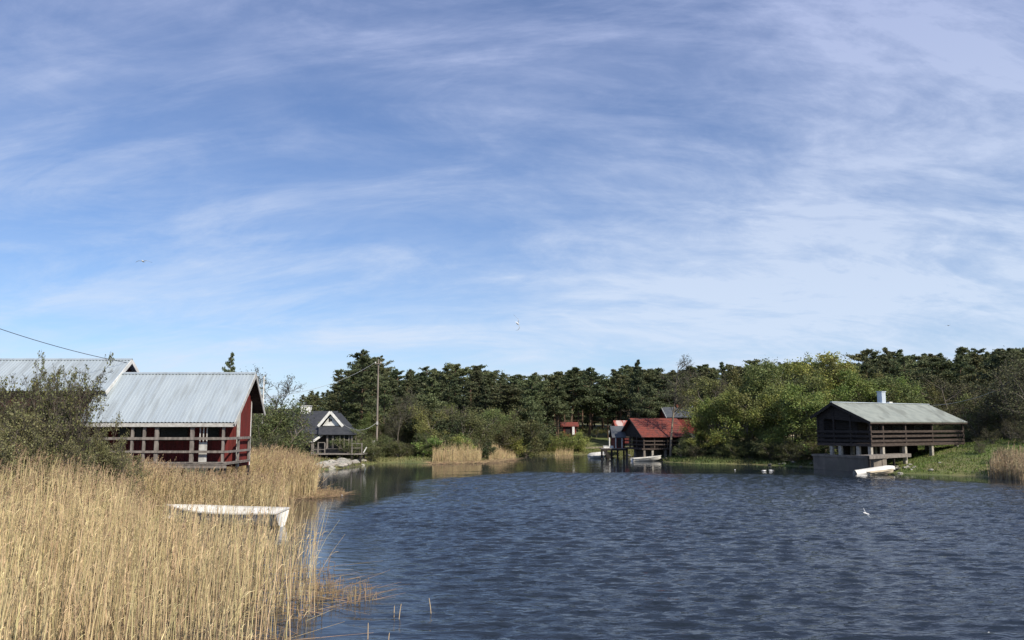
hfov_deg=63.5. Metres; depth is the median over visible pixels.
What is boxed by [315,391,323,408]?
pine tree
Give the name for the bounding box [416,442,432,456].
bush
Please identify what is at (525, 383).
pine tree
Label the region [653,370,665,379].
pine tree
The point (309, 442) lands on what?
shrub
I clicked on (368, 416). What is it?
leafy tree
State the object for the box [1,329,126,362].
cable
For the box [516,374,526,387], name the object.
pine tree
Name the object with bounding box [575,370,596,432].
pine tree
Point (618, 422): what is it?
shed
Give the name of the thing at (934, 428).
shrub
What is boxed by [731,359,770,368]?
pine tree
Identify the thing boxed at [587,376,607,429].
pine tree
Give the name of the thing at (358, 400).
pine tree
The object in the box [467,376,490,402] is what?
pine tree
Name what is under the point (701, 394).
pine tree
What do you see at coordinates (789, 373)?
leafy tree
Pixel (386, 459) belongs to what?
grass
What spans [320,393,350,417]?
pine tree
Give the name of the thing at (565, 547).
water
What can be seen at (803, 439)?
leafy tree
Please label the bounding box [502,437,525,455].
bush
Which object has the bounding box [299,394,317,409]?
pine tree
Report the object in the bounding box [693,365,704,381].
pine tree
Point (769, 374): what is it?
leafy tree
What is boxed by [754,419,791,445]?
leafy tree
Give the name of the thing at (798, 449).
shrub
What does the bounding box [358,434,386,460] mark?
bush
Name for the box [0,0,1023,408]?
sky
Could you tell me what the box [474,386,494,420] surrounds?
pine tree
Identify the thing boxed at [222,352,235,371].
pine tree
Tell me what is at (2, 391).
bush
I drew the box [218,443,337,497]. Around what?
reeds
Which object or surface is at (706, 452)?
shrub
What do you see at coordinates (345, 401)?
pine tree
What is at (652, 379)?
pine tree
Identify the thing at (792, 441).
leafy tree
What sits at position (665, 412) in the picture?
farmhouse
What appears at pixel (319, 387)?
cable
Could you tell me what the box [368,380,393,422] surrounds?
pine tree
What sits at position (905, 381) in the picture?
leafy tree
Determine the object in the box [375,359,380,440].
utility pole
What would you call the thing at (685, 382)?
pine tree
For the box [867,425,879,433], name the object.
window
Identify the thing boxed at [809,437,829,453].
shrub
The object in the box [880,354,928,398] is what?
pine tree
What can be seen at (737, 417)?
leafy tree
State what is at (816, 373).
leafy tree
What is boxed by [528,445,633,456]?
grass
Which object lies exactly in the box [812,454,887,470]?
quay wall
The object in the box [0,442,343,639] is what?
reeds
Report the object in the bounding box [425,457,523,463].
reeds
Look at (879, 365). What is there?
pine tree
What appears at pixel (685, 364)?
bare tree
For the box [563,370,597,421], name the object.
pine tree
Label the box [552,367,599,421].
pine tree
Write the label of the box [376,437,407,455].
bush
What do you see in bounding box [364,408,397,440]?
juniper
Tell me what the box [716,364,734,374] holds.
pine tree
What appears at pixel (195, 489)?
reeds
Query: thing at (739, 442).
shrub
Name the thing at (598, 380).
pine tree
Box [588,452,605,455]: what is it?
rowing boat
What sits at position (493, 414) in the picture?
leafy tree
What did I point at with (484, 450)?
bush
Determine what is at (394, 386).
pine tree
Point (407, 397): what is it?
bare tree
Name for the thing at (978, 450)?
bush
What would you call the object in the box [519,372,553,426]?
pine tree
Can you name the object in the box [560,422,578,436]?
hut
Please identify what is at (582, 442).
bush
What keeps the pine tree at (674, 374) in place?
on the ground at (602, 439)
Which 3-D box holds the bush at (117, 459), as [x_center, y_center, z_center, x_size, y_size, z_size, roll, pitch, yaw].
[-15.663,6.107,31.983,3.735,3.558,2.620,-6,-9,38]
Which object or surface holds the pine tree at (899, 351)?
on the ground at (602, 439)
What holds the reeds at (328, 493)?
on the ground at (602, 439)
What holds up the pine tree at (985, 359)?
on the ground at (602, 439)
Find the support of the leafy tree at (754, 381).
on the ground at (602, 439)
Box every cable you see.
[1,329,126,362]
[264,363,373,397]
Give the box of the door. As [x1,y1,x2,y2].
[198,427,207,461]
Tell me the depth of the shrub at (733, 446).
87.78 m
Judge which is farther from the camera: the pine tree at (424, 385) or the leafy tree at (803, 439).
the pine tree at (424, 385)
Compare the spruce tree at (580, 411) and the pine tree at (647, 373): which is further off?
the spruce tree at (580, 411)
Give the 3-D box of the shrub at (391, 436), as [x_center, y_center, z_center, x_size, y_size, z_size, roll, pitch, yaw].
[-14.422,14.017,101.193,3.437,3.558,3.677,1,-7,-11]
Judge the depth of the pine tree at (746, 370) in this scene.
128.44 m
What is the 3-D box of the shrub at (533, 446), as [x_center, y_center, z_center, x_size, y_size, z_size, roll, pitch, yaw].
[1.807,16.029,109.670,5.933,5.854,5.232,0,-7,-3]
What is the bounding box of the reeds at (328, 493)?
[263,485,354,498]
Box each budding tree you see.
[936,375,1001,436]
[962,363,1023,436]
[963,360,1023,430]
[965,345,1023,436]
[982,409,1017,438]
[989,370,1023,427]
[993,407,1023,438]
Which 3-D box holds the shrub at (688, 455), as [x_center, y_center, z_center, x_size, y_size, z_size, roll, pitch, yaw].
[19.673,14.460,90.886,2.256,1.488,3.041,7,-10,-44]
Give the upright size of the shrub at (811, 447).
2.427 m
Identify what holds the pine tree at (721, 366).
on the ground at (602, 439)
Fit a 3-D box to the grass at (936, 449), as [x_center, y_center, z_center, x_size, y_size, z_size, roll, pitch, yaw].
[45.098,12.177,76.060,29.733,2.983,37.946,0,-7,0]
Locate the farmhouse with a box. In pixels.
[659,406,696,432]
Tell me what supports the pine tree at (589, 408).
on the ground at (602, 439)
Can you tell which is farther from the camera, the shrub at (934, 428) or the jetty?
the jetty
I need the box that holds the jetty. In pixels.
[600,448,627,458]
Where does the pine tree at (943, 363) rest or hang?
on the ground at (602, 439)
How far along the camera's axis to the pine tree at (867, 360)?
129.21 m
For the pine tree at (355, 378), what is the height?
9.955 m
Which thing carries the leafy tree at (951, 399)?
on the ground at (602, 439)
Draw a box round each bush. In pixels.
[0,361,108,472]
[0,373,67,455]
[0,400,67,493]
[0,407,62,512]
[0,408,63,468]
[1,427,105,507]
[24,352,114,485]
[28,350,108,465]
[55,411,129,504]
[87,433,151,504]
[328,428,377,459]
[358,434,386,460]
[372,434,394,457]
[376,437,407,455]
[379,441,406,455]
[384,441,412,457]
[399,444,413,456]
[408,441,422,455]
[411,432,434,454]
[411,435,448,456]
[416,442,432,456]
[432,433,462,455]
[446,435,477,454]
[448,432,472,451]
[464,437,479,454]
[472,441,497,458]
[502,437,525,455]
[505,433,533,455]
[535,431,552,447]
[546,433,565,450]
[556,431,578,450]
[564,430,592,451]
[971,439,988,452]
[981,426,1001,443]
[990,444,1009,461]
[1001,419,1023,439]
[1007,424,1023,442]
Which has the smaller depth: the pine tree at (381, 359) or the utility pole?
the utility pole
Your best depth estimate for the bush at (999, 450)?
68.10 m
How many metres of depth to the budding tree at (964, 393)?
95.93 m
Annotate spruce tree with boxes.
[466,365,484,414]
[549,415,570,425]
[566,410,588,422]
[574,407,604,425]
[587,404,614,426]
[610,409,640,422]
[622,359,648,437]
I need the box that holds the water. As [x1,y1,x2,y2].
[11,454,1023,639]
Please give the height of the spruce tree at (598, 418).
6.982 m
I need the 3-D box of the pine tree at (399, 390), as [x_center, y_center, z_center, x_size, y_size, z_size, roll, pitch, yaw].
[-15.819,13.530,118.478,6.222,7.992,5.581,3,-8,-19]
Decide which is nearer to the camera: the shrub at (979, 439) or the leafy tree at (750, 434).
the shrub at (979, 439)
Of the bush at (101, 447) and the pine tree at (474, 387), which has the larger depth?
the pine tree at (474, 387)
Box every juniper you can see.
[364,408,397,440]
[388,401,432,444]
[403,406,451,445]
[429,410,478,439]
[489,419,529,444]
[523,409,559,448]
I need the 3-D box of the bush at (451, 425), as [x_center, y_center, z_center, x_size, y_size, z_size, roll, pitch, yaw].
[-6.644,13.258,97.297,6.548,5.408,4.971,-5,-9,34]
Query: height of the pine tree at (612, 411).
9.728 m
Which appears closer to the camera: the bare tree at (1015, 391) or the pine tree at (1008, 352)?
the bare tree at (1015, 391)
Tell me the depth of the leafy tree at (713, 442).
90.03 m
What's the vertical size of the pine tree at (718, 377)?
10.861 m
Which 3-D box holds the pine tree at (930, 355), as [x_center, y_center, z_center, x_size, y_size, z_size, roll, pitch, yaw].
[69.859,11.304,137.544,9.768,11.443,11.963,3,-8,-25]
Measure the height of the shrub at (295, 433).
5.232 m
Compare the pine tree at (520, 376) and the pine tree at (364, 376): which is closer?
the pine tree at (364, 376)
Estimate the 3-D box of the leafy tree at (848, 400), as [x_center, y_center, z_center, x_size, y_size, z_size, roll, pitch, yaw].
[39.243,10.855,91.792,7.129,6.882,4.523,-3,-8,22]
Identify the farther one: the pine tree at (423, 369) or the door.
the pine tree at (423, 369)
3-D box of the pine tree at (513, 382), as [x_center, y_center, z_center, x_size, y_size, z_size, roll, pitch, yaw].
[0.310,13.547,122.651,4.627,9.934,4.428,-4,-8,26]
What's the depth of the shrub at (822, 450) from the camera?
82.92 m
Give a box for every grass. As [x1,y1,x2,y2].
[310,449,586,467]
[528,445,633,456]
[661,452,813,466]
[829,438,1023,475]
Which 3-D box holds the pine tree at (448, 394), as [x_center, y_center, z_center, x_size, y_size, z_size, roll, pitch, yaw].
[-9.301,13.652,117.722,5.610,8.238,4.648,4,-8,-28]
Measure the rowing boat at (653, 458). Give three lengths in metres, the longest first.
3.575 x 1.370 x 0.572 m
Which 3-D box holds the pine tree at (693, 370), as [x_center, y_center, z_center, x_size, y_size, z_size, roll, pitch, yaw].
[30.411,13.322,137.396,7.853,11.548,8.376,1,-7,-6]
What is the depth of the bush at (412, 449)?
91.94 m
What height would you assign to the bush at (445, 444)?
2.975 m
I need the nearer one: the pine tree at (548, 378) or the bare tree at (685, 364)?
the bare tree at (685, 364)
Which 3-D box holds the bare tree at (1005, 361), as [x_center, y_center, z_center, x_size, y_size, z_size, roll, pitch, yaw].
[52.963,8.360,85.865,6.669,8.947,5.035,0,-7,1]
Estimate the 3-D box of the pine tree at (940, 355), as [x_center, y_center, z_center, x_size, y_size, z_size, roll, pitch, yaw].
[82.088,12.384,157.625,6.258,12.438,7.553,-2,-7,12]
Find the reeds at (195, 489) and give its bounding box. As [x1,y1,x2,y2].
[110,451,313,517]
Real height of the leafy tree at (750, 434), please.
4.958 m
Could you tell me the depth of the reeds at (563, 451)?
112.12 m
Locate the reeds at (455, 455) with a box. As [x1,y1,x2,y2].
[428,438,485,463]
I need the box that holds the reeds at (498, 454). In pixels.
[486,441,515,459]
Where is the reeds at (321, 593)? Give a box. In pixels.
[286,569,402,604]
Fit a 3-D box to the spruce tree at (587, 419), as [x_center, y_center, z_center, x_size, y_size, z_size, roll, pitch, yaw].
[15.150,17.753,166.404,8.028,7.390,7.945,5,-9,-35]
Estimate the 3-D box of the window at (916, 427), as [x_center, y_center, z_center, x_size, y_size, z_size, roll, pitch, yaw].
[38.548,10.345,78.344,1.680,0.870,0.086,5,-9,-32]
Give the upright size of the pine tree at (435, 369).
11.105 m
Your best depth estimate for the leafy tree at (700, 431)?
91.21 m
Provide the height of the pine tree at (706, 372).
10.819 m
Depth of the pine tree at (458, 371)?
127.32 m
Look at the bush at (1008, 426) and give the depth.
76.26 m
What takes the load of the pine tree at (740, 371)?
on the ground at (602, 439)
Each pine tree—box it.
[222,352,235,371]
[296,394,304,409]
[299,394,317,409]
[303,395,324,410]
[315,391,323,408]
[319,392,332,410]
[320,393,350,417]
[322,371,366,422]
[330,384,355,412]
[332,370,358,402]
[334,351,391,441]
[340,370,379,417]
[347,349,379,368]
[349,380,381,438]
[352,361,393,435]
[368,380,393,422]
[375,367,389,423]
[376,355,394,380]
[382,387,416,441]
[383,377,397,410]
[389,369,405,393]
[390,379,416,410]
[399,369,423,408]
[408,373,445,421]
[411,372,435,405]
[414,377,447,422]
[417,366,430,375]
[423,368,451,410]
[427,366,464,389]
[428,362,474,399]
[428,379,449,413]
[430,387,463,413]
[447,377,468,415]
[457,364,502,387]
[458,381,479,418]
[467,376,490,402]
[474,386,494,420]
[478,377,519,421]
[487,384,527,417]
[493,375,544,417]
[495,376,503,393]
[497,373,507,382]
[505,379,524,419]
[515,379,545,418]
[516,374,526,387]
[517,374,549,408]
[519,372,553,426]
[519,375,528,421]
[525,378,552,407]
[537,374,560,429]
[542,372,557,435]
[542,380,574,436]
[543,372,572,433]
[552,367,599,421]
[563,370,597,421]
[570,367,615,438]
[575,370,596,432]
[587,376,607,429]
[593,379,608,432]
[593,380,621,437]
[605,365,630,415]
[605,374,629,419]
[610,368,623,418]
[619,366,643,417]
[627,368,663,391]
[631,383,664,417]
[639,375,680,416]
[639,377,670,411]
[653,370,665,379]
[656,371,699,400]
[666,373,694,406]
[681,366,698,403]
[692,376,710,440]
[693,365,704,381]
[697,364,709,370]
[697,368,711,397]
[705,367,721,397]
[707,370,724,380]
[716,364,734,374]
[718,361,728,378]
[723,368,759,391]
[726,366,746,423]
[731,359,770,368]
[741,363,754,383]
[782,373,795,434]
[844,348,884,368]
[856,351,882,368]
[857,363,877,379]
[861,355,873,397]
[867,354,900,394]
[876,362,884,378]
[880,347,896,371]
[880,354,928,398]
[882,356,909,382]
[893,349,902,358]
[898,355,937,400]
[917,357,965,393]
[925,353,938,399]
[936,353,950,361]
[943,355,984,398]
[953,346,975,368]
[956,353,989,432]
[970,348,985,354]
[970,351,1007,400]
[980,354,992,371]
[984,348,1023,383]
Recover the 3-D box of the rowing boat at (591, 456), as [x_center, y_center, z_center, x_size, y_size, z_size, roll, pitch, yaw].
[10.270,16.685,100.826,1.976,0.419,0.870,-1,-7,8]
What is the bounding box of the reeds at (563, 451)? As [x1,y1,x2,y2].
[555,446,573,454]
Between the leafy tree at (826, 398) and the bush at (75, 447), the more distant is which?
the leafy tree at (826, 398)
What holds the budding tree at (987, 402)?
on the ground at (602, 439)
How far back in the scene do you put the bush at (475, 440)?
93.04 m
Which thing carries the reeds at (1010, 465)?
on the ground at (602, 439)
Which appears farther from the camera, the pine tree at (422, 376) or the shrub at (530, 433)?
the pine tree at (422, 376)
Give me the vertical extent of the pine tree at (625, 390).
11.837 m
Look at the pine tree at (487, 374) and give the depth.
137.91 m
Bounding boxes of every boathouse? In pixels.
[0,358,138,456]
[81,372,265,503]
[621,418,697,458]
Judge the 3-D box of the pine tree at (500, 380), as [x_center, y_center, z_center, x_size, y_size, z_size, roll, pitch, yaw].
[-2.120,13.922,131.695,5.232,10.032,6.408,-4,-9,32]
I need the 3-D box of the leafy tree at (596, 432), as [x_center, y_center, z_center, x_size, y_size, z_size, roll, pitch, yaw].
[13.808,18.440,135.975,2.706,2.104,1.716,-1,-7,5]
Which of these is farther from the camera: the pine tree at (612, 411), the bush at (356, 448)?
the pine tree at (612, 411)
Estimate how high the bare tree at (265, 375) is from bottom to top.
7.968 m
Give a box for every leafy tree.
[356,411,386,440]
[407,405,449,439]
[431,402,457,428]
[482,407,521,432]
[578,424,593,435]
[591,427,602,437]
[669,376,753,439]
[677,408,716,449]
[686,389,762,446]
[692,395,743,447]
[703,424,726,450]
[708,383,778,439]
[714,366,754,429]
[720,409,748,443]
[723,434,738,444]
[731,363,781,415]
[733,425,764,441]
[733,435,753,456]
[740,381,794,441]
[743,357,806,439]
[745,359,802,392]
[750,379,784,431]
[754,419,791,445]
[763,405,813,455]
[777,371,837,402]
[778,382,828,454]
[779,390,826,439]
[781,411,816,443]
[786,351,857,399]
[786,436,802,452]
[787,352,858,401]
[791,433,825,451]
[794,382,861,451]
[795,391,834,435]
[801,369,834,434]
[810,354,872,396]
[827,359,912,396]
[827,368,903,402]
[838,389,862,401]
[840,389,909,402]
[853,371,902,402]
[869,372,922,403]
[892,378,955,427]
[896,374,922,394]
[906,366,995,429]
[915,396,946,432]
[924,383,955,411]
[938,417,968,441]
[942,388,1011,439]
[947,391,982,425]
[951,409,981,433]
[952,397,1000,442]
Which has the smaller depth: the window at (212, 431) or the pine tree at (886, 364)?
the window at (212, 431)
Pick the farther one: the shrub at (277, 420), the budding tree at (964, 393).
the budding tree at (964, 393)
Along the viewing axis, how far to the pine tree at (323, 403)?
120.78 m
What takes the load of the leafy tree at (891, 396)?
on the ground at (602, 439)
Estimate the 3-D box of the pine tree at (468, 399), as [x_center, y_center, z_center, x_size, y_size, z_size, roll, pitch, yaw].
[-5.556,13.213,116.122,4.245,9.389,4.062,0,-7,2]
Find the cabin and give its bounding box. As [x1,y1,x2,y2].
[810,391,967,463]
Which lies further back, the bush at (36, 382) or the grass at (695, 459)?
the grass at (695, 459)
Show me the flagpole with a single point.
(263, 390)
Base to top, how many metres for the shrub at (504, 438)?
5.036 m
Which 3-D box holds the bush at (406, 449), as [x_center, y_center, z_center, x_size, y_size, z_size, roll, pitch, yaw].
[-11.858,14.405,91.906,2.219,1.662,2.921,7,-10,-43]
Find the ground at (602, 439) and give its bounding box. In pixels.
[1,408,1022,639]
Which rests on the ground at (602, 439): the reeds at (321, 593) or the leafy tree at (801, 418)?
the leafy tree at (801, 418)
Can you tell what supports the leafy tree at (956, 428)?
on the ground at (602, 439)
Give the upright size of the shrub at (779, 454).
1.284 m
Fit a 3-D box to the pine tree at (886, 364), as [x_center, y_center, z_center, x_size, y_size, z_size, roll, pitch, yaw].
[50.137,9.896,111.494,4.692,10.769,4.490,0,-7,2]
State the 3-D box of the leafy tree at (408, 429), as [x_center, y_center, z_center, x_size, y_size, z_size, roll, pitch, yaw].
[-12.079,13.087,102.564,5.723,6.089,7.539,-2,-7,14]
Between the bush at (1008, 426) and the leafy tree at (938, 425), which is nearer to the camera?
the bush at (1008, 426)
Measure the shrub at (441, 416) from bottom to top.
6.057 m
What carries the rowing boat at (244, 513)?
on the water
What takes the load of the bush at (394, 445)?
on the ground at (602, 439)
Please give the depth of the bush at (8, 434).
26.99 m
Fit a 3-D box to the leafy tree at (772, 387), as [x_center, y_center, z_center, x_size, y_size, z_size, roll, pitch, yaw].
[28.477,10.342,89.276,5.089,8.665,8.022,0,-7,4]
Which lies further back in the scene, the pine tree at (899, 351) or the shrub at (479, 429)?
the pine tree at (899, 351)
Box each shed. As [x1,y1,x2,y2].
[609,426,625,447]
[612,420,628,442]
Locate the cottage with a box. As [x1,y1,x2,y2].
[270,402,366,462]
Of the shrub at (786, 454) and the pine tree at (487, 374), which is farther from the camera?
the pine tree at (487, 374)
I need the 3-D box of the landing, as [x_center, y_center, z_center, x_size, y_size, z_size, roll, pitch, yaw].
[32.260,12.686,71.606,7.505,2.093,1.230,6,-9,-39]
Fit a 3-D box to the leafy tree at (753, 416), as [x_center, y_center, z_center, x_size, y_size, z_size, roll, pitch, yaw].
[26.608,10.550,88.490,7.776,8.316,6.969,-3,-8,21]
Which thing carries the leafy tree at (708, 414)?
on the ground at (602, 439)
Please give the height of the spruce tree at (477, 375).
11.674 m
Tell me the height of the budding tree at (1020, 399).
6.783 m
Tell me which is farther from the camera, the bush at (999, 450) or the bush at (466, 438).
the bush at (466, 438)
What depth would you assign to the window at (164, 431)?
41.87 m
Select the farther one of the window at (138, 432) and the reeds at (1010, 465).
the reeds at (1010, 465)
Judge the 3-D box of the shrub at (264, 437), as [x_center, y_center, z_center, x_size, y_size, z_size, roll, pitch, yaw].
[-15.936,8.699,53.480,4.706,4.577,4.149,2,-8,-17]
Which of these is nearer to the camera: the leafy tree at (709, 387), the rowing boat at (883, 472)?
the rowing boat at (883, 472)
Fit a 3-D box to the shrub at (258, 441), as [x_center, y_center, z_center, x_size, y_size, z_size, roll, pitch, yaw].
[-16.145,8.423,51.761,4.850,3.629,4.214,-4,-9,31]
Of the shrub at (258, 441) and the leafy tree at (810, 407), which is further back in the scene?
the leafy tree at (810, 407)
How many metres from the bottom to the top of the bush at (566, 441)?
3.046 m
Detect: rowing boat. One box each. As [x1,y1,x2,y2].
[166,504,289,526]
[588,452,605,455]
[588,455,603,457]
[630,455,660,460]
[853,465,894,473]
[867,469,892,474]
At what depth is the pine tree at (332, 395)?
104.65 m
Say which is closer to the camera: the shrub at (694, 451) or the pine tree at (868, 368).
the shrub at (694, 451)
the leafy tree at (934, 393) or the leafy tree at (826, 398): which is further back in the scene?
the leafy tree at (934, 393)
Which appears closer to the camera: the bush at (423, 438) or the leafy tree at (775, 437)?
the leafy tree at (775, 437)
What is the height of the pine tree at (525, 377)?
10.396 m
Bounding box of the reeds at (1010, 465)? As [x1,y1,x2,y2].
[985,441,1023,480]
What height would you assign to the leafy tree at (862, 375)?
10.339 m
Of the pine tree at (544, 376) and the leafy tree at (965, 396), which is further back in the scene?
the pine tree at (544, 376)
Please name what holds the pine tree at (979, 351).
on the ground at (602, 439)
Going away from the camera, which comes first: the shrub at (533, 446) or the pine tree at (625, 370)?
the shrub at (533, 446)
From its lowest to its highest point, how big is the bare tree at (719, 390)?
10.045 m
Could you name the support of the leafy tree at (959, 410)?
on the ground at (602, 439)
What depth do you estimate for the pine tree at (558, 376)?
131.68 m
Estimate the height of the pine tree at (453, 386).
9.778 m
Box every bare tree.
[241,364,273,434]
[251,372,306,422]
[254,391,296,427]
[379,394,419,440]
[388,386,417,448]
[439,404,472,429]
[622,393,648,417]
[656,355,701,456]
[708,378,741,428]
[711,370,727,437]
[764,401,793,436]
[987,359,1022,411]
[1002,363,1023,414]
[1004,367,1023,395]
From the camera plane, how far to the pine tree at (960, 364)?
107.43 m
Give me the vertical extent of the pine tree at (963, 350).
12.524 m
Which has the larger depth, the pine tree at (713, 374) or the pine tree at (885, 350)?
the pine tree at (885, 350)
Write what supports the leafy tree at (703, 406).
on the ground at (602, 439)
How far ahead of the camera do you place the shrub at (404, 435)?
100.97 m
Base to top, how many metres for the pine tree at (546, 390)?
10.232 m
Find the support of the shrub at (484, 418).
on the ground at (602, 439)
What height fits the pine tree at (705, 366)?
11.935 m
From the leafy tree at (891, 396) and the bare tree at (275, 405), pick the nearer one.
the bare tree at (275, 405)
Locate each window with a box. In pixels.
[117,427,129,440]
[134,427,142,440]
[159,427,188,440]
[207,427,219,440]
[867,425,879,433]
[892,425,902,433]
[913,425,923,433]
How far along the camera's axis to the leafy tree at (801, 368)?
96.70 m
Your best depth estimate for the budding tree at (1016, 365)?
81.69 m
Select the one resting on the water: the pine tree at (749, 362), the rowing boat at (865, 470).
the rowing boat at (865, 470)
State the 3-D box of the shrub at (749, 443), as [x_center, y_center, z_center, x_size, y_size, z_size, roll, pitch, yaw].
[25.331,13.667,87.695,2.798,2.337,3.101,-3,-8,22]
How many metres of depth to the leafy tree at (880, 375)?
95.02 m
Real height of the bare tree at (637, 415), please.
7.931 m
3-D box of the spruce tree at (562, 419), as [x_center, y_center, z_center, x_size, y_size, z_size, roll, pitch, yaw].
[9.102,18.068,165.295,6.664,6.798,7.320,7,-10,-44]
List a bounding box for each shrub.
[250,430,286,453]
[251,395,319,456]
[251,421,289,455]
[252,403,329,464]
[268,406,310,454]
[364,422,388,439]
[382,426,405,445]
[387,403,433,447]
[387,424,411,445]
[430,405,473,438]
[448,407,507,454]
[459,407,500,445]
[470,404,550,456]
[486,419,521,454]
[520,421,546,455]
[672,436,696,456]
[680,445,702,456]
[687,446,707,456]
[694,447,711,454]
[699,441,721,454]
[711,445,728,456]
[722,438,742,458]
[728,440,758,458]
[731,441,758,457]
[738,438,759,458]
[748,439,781,459]
[755,442,791,460]
[771,437,808,461]
[774,443,803,459]
[775,450,787,461]
[790,440,818,461]
[808,442,838,456]
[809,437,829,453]
[813,445,829,453]
[933,424,947,441]
[941,426,964,441]
[960,430,979,442]
[974,435,984,441]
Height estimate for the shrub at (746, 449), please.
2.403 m
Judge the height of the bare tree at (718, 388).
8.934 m
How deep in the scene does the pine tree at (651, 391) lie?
118.35 m
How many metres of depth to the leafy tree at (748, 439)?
88.26 m
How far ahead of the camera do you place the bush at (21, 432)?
26.46 m
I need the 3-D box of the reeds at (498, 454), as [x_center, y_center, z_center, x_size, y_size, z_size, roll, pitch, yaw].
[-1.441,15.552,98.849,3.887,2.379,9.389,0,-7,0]
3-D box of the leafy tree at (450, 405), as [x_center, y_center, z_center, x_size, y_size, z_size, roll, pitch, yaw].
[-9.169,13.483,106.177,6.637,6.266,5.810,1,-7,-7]
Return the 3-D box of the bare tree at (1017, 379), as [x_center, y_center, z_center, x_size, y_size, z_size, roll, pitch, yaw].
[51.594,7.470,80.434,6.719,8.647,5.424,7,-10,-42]
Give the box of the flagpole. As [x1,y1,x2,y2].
[261,376,264,435]
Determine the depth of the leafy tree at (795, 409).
83.88 m
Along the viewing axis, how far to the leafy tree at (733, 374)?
100.79 m
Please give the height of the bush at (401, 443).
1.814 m
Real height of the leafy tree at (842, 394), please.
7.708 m
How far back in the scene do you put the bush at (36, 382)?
29.71 m
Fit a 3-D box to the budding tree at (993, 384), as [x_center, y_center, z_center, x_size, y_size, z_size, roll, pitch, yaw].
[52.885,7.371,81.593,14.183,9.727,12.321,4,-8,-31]
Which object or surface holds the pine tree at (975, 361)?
on the ground at (602, 439)
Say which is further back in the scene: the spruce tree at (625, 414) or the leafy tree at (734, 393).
the spruce tree at (625, 414)
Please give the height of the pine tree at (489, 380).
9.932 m
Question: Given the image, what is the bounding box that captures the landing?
[855,453,910,467]
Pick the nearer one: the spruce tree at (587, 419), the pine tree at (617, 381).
the pine tree at (617, 381)
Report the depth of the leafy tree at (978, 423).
84.97 m
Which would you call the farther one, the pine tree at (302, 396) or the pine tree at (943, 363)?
the pine tree at (302, 396)
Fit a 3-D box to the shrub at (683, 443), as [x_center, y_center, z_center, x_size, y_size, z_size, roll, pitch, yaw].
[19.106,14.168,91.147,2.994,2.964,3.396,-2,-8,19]
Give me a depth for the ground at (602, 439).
74.64 m
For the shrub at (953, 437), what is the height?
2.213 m
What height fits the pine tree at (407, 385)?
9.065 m
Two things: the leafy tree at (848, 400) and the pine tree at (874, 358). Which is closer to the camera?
the leafy tree at (848, 400)
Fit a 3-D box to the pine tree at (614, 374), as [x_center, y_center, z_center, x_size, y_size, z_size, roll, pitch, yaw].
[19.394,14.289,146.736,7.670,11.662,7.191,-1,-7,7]
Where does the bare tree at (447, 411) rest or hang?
on the ground at (602, 439)
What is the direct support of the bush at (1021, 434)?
on the ground at (602, 439)
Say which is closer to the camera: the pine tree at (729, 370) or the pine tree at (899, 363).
the pine tree at (899, 363)
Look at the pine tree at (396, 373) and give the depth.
131.75 m
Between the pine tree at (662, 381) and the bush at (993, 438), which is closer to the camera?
the bush at (993, 438)
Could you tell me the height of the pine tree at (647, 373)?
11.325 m
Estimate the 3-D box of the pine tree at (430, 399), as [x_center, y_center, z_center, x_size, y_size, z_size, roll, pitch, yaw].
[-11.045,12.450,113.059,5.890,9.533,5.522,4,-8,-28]
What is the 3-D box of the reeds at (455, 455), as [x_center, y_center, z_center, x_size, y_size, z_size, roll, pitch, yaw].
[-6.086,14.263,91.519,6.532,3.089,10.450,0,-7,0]
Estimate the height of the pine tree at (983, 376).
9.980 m
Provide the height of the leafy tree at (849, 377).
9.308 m
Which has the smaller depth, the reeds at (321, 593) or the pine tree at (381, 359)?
the reeds at (321, 593)
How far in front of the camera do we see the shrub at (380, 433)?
101.92 m
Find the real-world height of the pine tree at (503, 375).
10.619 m
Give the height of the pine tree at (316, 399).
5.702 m
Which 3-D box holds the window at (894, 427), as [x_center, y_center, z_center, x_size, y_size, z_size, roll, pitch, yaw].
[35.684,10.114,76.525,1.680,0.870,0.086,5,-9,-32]
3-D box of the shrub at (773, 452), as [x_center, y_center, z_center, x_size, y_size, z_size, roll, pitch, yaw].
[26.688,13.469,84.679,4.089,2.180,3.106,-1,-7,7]
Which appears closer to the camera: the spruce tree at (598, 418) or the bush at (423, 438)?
the bush at (423, 438)
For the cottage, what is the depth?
86.46 m
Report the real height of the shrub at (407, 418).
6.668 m
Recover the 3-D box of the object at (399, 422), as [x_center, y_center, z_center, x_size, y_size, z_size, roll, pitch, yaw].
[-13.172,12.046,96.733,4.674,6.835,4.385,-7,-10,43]
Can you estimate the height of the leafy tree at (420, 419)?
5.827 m
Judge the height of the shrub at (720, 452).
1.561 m
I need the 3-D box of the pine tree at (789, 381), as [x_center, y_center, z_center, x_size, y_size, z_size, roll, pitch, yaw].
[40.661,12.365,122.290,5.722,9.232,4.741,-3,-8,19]
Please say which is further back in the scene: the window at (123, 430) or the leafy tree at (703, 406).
the leafy tree at (703, 406)
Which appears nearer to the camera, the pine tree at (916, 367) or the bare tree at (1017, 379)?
the bare tree at (1017, 379)
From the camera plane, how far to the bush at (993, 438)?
75.18 m
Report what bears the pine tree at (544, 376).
on the ground at (602, 439)
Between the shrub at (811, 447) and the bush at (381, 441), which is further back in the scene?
the bush at (381, 441)
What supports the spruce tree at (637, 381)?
on the ground at (602, 439)

